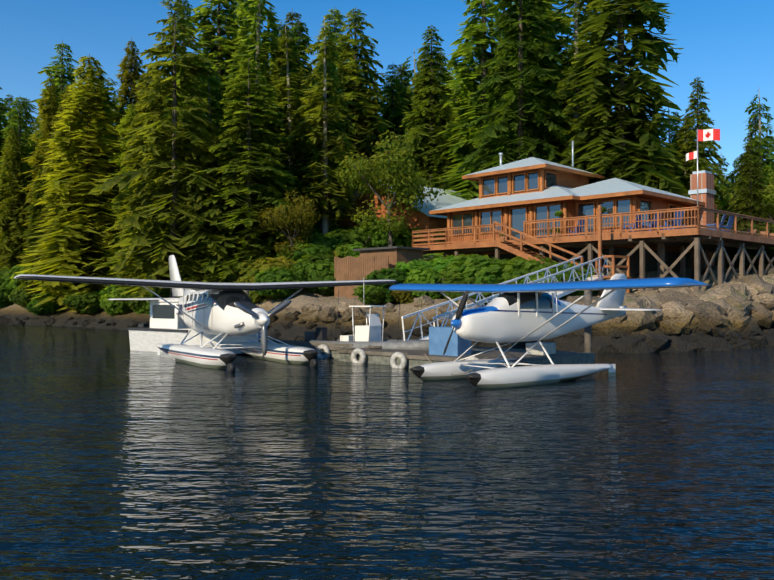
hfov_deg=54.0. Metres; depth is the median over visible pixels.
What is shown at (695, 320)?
rock
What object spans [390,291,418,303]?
bush
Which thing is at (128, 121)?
tree
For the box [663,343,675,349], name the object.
rock
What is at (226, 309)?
seaplane
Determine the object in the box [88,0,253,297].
tree
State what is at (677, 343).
rock
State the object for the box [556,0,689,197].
tree
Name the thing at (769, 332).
rock
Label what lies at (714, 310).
rock
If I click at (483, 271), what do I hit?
bush
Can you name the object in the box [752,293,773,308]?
rock
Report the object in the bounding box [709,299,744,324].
rock
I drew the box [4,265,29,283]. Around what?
bush
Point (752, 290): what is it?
rock
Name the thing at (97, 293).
bush
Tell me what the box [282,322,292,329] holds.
rock
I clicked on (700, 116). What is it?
tree
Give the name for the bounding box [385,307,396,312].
rock
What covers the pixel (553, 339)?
rock
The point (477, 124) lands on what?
tree
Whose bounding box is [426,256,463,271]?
bush
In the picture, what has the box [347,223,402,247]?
bush
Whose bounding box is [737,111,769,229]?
tree
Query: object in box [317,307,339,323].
rock
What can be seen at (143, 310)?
bush
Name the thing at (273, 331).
rock
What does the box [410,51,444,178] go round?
tree
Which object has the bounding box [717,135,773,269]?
tree
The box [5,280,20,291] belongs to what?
bush
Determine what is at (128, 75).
tree
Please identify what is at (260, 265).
bush
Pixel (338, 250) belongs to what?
bush
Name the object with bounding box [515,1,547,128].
tree
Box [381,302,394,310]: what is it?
rock
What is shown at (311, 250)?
bush
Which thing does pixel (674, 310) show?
rock
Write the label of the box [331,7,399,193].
tree
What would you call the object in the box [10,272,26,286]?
bush
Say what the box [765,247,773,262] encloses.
bush
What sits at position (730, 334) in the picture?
rock
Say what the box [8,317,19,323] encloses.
rock
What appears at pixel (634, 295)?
rock
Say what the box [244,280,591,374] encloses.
dock clutter
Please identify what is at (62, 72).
tree
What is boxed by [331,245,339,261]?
bush
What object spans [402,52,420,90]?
tree
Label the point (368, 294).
bush
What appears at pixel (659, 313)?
rock
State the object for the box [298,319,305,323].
rock
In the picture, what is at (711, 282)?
rock
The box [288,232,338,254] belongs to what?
bush
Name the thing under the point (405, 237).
bush
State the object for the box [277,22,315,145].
tree
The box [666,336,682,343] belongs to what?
rock
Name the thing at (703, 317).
rock
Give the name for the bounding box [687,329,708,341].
rock
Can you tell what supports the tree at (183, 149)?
on the terrain
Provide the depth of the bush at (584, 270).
45.48 m
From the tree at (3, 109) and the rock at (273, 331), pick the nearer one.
the rock at (273, 331)
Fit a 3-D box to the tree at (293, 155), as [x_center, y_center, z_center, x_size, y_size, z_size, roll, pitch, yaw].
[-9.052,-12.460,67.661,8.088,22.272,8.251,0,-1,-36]
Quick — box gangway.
[401,256,607,340]
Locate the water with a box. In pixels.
[0,325,773,579]
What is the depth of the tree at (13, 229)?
85.16 m
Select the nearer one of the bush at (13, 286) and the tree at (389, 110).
the bush at (13, 286)
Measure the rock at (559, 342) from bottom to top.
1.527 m
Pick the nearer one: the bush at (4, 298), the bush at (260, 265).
the bush at (260, 265)
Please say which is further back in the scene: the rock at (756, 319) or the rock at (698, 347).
the rock at (756, 319)
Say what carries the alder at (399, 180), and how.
on the terrain
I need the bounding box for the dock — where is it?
[258,326,594,367]
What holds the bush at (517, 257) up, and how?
on the terrain
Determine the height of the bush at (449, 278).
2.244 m
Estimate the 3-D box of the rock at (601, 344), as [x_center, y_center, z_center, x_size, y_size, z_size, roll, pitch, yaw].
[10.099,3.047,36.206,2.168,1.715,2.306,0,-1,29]
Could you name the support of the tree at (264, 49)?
on the terrain
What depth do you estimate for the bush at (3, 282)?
79.78 m
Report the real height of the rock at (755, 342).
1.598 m
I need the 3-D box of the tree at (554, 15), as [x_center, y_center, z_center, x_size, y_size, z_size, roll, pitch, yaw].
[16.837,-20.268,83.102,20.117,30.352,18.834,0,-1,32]
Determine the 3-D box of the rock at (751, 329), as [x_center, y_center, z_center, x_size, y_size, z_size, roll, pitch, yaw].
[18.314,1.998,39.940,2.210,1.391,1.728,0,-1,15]
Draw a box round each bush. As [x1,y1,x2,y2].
[0,269,14,286]
[0,286,13,308]
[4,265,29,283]
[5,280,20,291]
[8,287,40,307]
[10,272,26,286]
[25,298,63,313]
[28,292,57,314]
[31,293,65,308]
[61,290,101,313]
[79,268,109,287]
[90,289,104,310]
[99,287,134,315]
[100,286,120,295]
[105,285,127,293]
[125,287,169,310]
[133,301,149,313]
[147,288,169,304]
[180,262,202,281]
[209,247,261,282]
[233,256,295,279]
[237,274,270,303]
[250,267,306,298]
[269,292,292,299]
[276,241,330,263]
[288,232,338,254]
[288,257,335,293]
[293,254,333,290]
[307,226,351,236]
[316,287,333,295]
[321,229,373,247]
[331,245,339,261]
[333,243,351,257]
[336,242,367,257]
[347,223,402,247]
[352,285,386,303]
[361,219,414,246]
[362,268,406,303]
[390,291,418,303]
[395,259,432,276]
[403,266,447,298]
[409,227,444,244]
[423,252,449,263]
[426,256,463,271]
[437,271,466,301]
[440,253,493,279]
[451,277,493,306]
[452,256,504,283]
[490,257,540,293]
[493,259,508,266]
[512,255,540,260]
[514,258,584,297]
[519,275,583,299]
[533,263,593,293]
[560,261,604,295]
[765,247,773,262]
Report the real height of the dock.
1.730 m
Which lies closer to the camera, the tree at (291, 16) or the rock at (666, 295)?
the rock at (666, 295)
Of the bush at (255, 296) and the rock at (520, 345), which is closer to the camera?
the rock at (520, 345)
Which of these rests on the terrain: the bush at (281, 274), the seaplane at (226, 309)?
the bush at (281, 274)
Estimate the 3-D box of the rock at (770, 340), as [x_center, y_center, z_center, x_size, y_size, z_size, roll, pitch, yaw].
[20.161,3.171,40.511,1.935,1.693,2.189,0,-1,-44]
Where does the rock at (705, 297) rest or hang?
on the terrain
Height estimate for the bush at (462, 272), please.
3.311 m
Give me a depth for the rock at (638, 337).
35.22 m
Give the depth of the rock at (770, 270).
50.34 m
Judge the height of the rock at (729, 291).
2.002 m
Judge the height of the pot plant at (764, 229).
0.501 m
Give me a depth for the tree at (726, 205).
70.68 m
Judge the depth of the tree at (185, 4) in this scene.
77.91 m
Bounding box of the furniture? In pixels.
[500,211,773,240]
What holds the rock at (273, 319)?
on the terrain
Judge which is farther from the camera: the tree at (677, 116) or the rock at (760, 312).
the tree at (677, 116)
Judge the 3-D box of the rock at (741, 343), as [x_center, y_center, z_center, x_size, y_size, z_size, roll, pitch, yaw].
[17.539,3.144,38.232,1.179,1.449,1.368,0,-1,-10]
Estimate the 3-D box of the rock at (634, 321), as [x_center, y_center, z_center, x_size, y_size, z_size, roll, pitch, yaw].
[11.612,1.420,37.087,2.917,2.329,2.602,0,-1,13]
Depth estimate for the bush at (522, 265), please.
44.15 m
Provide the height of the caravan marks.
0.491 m
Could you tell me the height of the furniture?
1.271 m
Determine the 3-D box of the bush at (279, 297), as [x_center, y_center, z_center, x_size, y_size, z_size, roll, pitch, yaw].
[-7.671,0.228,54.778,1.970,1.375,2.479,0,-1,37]
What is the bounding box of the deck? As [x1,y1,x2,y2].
[412,205,773,296]
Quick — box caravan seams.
[31,280,250,329]
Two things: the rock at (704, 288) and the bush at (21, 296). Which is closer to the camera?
the rock at (704, 288)
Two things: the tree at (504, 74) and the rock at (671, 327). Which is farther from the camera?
the tree at (504, 74)
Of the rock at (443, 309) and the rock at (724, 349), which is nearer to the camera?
the rock at (724, 349)
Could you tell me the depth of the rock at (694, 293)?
41.84 m
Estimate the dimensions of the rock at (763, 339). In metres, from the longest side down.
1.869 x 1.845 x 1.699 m
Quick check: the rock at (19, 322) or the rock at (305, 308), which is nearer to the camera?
the rock at (305, 308)
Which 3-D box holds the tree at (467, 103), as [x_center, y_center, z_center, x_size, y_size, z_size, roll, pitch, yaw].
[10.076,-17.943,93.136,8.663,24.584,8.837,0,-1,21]
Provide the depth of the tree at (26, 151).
89.68 m
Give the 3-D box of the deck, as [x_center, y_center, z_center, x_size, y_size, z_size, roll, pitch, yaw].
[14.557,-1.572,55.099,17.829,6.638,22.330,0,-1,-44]
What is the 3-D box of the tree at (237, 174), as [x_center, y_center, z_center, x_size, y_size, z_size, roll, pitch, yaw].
[-11.066,-8.864,60.386,11.923,19.380,12.630,0,-1,-17]
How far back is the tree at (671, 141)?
73.68 m
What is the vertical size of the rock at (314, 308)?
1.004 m
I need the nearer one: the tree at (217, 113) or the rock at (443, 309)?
the rock at (443, 309)
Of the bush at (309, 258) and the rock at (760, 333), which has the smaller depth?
the rock at (760, 333)
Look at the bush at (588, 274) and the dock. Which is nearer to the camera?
the dock
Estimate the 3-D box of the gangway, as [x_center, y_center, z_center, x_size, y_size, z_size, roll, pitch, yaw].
[6.890,0.161,37.954,1.583,4.604,19.293,0,-1,36]
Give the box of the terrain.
[0,247,755,346]
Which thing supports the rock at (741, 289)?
on the terrain
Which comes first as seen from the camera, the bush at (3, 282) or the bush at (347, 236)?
the bush at (347, 236)
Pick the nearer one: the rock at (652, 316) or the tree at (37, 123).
the rock at (652, 316)
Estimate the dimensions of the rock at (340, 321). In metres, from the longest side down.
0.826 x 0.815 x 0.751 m
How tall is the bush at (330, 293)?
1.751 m
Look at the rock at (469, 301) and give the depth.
41.52 m
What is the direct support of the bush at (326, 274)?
on the terrain
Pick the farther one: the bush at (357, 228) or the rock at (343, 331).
the bush at (357, 228)
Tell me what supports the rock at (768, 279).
on the terrain
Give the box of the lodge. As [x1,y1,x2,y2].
[429,141,716,290]
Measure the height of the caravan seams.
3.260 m
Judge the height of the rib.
3.650 m
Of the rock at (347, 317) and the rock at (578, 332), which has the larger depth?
the rock at (347, 317)
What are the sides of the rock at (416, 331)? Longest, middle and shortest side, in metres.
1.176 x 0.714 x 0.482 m
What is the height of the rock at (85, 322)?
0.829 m
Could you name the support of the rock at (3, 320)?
on the terrain
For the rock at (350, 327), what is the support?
on the terrain
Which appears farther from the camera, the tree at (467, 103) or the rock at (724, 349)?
the tree at (467, 103)
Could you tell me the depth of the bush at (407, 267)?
48.41 m
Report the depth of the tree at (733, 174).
91.49 m
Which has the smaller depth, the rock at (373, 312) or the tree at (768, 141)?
the rock at (373, 312)
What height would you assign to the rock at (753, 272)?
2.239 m
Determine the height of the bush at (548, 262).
3.673 m
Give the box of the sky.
[0,0,773,182]
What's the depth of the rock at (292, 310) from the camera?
49.48 m
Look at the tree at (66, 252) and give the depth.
70.00 m
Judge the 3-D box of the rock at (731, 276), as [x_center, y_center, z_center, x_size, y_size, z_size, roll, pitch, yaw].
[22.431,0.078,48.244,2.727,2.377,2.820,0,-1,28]
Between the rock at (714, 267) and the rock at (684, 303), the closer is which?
the rock at (684, 303)
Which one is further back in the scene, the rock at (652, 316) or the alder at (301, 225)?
the alder at (301, 225)
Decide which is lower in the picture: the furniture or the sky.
the furniture
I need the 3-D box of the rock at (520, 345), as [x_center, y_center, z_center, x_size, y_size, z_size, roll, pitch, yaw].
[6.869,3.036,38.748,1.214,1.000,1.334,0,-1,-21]
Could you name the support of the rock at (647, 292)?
on the terrain
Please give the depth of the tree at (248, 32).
77.98 m
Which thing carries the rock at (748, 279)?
on the terrain
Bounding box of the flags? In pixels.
[686,129,719,205]
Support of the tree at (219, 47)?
on the terrain
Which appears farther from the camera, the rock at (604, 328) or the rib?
the rock at (604, 328)
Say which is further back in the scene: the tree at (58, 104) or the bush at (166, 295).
the tree at (58, 104)
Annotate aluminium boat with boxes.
[127,300,257,354]
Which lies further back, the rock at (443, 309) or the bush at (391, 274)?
the bush at (391, 274)
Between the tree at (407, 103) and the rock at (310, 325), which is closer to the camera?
the rock at (310, 325)
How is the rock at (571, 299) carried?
on the terrain
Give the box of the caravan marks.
[176,304,181,314]
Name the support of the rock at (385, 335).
on the terrain
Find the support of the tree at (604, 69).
on the terrain
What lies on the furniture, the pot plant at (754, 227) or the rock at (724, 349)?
the pot plant at (754, 227)
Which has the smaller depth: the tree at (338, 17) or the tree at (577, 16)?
the tree at (577, 16)
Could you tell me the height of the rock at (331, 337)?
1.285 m
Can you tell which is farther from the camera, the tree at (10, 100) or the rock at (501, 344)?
the tree at (10, 100)
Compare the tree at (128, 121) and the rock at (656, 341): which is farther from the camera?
the tree at (128, 121)
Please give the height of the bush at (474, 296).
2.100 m
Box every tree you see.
[0,87,33,172]
[0,95,25,147]
[0,97,39,237]
[0,129,30,270]
[15,97,38,148]
[16,54,129,311]
[16,166,53,292]
[17,78,61,263]
[25,121,41,175]
[26,85,99,294]
[27,39,84,213]
[28,74,70,177]
[85,78,126,126]
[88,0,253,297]
[93,103,148,276]
[108,68,190,290]
[110,37,145,169]
[159,0,280,248]
[161,0,208,134]
[166,62,240,257]
[176,59,299,289]
[177,126,192,248]
[213,0,266,128]
[215,0,301,242]
[239,20,317,239]
[240,26,328,239]
[269,8,315,88]
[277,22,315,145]
[284,16,360,234]
[308,22,351,233]
[312,9,374,195]
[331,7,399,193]
[367,74,414,134]
[374,64,418,179]
[387,64,424,183]
[396,79,419,155]
[397,25,468,188]
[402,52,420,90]
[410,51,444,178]
[413,52,460,166]
[433,0,523,199]
[434,91,467,186]
[449,54,477,188]
[456,0,574,197]
[464,48,489,154]
[465,0,612,171]
[485,1,544,169]
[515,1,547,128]
[535,0,616,169]
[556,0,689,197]
[566,35,615,107]
[655,107,683,171]
[667,112,682,152]
[668,118,719,251]
[677,76,732,228]
[715,153,737,227]
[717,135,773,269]
[725,158,740,229]
[732,91,773,221]
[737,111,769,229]
[762,130,773,163]
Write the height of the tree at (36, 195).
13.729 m
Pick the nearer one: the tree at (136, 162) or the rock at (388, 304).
the rock at (388, 304)
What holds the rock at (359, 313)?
on the terrain
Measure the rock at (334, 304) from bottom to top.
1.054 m
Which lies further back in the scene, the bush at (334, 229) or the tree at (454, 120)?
the tree at (454, 120)
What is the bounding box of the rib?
[308,290,428,349]
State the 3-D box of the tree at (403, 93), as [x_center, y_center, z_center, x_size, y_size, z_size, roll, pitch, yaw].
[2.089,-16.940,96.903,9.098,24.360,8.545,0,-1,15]
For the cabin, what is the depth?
68.47 m
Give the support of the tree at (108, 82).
on the terrain
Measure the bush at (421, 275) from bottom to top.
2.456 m
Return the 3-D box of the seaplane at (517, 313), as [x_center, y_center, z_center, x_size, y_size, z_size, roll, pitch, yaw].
[4.173,1.220,23.953,9.593,3.643,9.668,0,-1,10]
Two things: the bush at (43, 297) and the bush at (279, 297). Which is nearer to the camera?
the bush at (279, 297)
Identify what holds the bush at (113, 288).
on the terrain
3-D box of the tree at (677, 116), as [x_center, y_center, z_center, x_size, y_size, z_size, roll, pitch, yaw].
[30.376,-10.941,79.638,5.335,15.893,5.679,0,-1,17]
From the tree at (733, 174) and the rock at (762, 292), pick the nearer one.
the rock at (762, 292)
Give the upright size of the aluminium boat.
2.670 m
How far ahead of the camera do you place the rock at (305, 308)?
48.77 m
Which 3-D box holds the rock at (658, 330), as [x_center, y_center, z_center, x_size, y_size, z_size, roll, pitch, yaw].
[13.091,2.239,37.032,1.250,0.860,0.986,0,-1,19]
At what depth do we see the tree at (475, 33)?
78.93 m
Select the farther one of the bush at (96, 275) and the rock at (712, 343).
the bush at (96, 275)
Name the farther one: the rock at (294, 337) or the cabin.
the cabin
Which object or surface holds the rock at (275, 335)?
on the terrain
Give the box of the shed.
[334,246,429,297]
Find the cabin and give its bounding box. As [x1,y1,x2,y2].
[318,180,467,252]
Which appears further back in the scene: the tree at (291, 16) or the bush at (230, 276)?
the tree at (291, 16)
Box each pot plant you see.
[554,211,562,216]
[748,224,758,229]
[760,226,771,231]
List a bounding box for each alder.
[254,188,320,259]
[334,125,446,246]
[723,169,773,226]
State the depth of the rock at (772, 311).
43.91 m
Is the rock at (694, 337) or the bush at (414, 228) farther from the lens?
the bush at (414, 228)
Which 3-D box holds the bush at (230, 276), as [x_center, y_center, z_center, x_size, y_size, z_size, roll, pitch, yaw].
[-11.472,-1.455,59.472,3.902,3.851,4.969,0,-1,29]
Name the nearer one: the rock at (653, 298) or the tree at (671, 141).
the rock at (653, 298)
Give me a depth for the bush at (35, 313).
70.75 m
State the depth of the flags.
42.50 m
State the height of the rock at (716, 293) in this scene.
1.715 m
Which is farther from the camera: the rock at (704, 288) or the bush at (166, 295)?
the bush at (166, 295)
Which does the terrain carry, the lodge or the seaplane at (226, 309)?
the lodge
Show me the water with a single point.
(120, 459)
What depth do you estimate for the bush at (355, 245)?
59.78 m
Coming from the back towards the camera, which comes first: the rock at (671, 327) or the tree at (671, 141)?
the tree at (671, 141)
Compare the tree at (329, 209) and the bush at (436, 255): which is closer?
the bush at (436, 255)
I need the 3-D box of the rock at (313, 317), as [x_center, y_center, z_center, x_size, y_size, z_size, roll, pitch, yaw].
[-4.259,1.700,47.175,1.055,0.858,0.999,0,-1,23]
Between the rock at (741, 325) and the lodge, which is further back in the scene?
the lodge
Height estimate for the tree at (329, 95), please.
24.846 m
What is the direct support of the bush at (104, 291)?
on the terrain
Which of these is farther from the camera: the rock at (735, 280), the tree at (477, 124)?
the tree at (477, 124)
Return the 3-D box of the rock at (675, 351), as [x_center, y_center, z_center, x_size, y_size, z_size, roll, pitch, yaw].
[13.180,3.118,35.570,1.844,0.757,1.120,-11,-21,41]
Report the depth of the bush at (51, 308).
70.07 m
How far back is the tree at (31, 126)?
125.88 m
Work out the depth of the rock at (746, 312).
40.26 m
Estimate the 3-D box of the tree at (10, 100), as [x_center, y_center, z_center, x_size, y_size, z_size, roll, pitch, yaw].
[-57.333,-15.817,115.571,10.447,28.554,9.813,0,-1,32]
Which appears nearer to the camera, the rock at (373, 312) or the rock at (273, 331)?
the rock at (373, 312)
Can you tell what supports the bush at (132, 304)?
on the terrain
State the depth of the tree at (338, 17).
92.69 m
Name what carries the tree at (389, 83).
on the terrain
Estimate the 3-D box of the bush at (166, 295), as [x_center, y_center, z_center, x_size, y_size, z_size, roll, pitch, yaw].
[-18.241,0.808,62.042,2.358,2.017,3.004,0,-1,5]
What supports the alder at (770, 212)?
on the terrain
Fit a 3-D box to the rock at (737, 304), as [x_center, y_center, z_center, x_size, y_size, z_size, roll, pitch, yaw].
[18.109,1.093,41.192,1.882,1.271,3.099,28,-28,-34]
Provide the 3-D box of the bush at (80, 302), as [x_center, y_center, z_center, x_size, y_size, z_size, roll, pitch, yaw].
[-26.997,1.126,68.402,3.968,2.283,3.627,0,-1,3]
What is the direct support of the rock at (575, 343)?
on the terrain
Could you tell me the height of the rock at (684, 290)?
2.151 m
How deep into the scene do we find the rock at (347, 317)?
45.41 m
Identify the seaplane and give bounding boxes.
[14,255,397,370]
[389,274,708,388]
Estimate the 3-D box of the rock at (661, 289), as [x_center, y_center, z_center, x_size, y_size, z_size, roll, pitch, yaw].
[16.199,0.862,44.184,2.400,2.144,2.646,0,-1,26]
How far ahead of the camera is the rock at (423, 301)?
43.97 m
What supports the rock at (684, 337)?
on the terrain
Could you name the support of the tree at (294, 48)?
on the terrain
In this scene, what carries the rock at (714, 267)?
on the terrain
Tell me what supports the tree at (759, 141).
on the terrain
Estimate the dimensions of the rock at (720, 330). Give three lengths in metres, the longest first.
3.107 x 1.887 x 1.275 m
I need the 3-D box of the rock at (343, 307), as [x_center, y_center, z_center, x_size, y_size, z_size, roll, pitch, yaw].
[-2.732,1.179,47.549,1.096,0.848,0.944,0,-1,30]
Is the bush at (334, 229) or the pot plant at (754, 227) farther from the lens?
the bush at (334, 229)
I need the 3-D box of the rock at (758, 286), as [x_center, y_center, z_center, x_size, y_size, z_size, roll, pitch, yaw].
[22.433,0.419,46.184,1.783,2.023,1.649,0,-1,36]
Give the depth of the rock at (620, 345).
34.88 m
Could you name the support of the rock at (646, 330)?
on the terrain
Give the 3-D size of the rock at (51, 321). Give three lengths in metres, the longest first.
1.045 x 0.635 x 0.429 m
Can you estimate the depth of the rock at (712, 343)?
36.54 m
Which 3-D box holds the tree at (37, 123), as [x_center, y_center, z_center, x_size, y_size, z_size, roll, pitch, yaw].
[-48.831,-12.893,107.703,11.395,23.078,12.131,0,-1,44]
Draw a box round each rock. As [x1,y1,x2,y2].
[0,317,9,324]
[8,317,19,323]
[14,319,24,324]
[48,319,55,324]
[81,319,90,325]
[127,320,139,327]
[268,329,279,334]
[268,332,280,338]
[269,312,276,322]
[278,307,298,316]
[279,312,298,324]
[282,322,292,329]
[287,335,298,339]
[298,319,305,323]
[301,303,313,315]
[305,321,315,329]
[308,304,322,315]
[309,310,321,322]
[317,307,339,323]
[327,335,335,340]
[330,301,340,312]
[335,318,346,328]
[336,302,349,313]
[340,326,348,334]
[341,321,357,334]
[342,313,353,321]
[349,307,365,319]
[364,311,378,318]
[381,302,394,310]
[381,332,390,338]
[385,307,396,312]
[410,327,422,335]
[413,295,433,306]
[422,319,439,333]
[438,300,456,317]
[453,299,478,311]
[496,342,510,346]
[510,342,524,347]
[541,335,563,342]
[554,337,573,349]
[558,335,583,350]
[565,296,599,304]
[570,328,594,337]
[579,336,615,351]
[592,303,629,338]
[606,295,655,333]
[611,337,655,352]
[625,293,639,297]
[626,333,646,347]
[630,328,652,334]
[635,290,660,295]
[639,297,663,325]
[641,294,660,304]
[641,330,669,351]
[649,313,655,321]
[651,327,668,335]
[656,319,689,335]
[657,289,703,303]
[658,288,673,291]
[660,299,687,305]
[660,349,682,352]
[661,301,693,325]
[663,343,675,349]
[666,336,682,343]
[669,336,695,351]
[674,287,690,293]
[677,333,689,341]
[684,306,724,334]
[687,304,699,323]
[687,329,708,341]
[688,290,709,297]
[689,286,710,290]
[689,342,704,350]
[690,323,700,331]
[695,336,732,350]
[697,294,716,301]
[697,301,726,321]
[700,270,728,280]
[700,279,725,286]
[701,266,726,274]
[706,287,726,298]
[708,335,732,350]
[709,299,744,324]
[710,317,730,337]
[711,286,749,301]
[718,283,750,298]
[719,296,751,312]
[721,315,737,331]
[724,328,742,340]
[725,279,748,284]
[726,272,738,278]
[731,315,749,335]
[732,339,750,348]
[733,282,758,295]
[737,299,747,315]
[739,274,773,292]
[743,318,757,338]
[745,336,761,346]
[748,301,771,328]
[750,281,771,292]
[750,316,758,323]
[751,269,767,274]
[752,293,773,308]
[754,321,766,336]
[754,336,766,346]
[757,291,773,310]
[762,277,773,282]
[762,329,773,336]
[763,274,773,278]
[766,335,773,345]
[767,268,773,274]
[770,307,773,327]
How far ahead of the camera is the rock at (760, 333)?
40.20 m
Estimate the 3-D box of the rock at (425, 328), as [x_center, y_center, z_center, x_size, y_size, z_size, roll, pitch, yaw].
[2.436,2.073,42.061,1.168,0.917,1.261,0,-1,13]
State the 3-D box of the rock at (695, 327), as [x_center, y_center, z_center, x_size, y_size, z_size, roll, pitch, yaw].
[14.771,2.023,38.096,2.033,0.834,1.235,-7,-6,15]
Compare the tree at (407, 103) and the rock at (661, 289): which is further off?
the tree at (407, 103)
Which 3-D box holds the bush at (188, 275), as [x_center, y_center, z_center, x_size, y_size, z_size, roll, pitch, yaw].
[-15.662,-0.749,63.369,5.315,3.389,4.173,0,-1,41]
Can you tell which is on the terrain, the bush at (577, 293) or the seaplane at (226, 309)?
the bush at (577, 293)
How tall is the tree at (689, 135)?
11.945 m
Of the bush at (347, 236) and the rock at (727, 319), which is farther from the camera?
the bush at (347, 236)
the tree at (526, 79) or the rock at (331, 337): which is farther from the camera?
the tree at (526, 79)
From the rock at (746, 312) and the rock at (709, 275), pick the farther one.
the rock at (709, 275)
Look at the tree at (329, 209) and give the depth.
65.30 m
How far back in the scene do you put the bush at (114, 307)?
63.05 m
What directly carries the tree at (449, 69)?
on the terrain
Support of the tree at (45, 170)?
on the terrain
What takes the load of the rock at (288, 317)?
on the terrain
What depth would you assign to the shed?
52.05 m
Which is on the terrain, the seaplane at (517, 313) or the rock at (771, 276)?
the rock at (771, 276)
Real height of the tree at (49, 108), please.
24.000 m
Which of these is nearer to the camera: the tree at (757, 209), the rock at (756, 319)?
the rock at (756, 319)
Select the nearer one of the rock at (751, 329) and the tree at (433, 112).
the rock at (751, 329)
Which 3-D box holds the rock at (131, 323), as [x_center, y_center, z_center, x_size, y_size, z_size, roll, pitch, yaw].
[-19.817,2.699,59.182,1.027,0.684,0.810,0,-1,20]
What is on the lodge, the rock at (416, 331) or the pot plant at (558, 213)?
the pot plant at (558, 213)
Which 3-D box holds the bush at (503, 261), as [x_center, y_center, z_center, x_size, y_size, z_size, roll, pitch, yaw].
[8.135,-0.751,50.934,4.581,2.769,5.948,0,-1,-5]

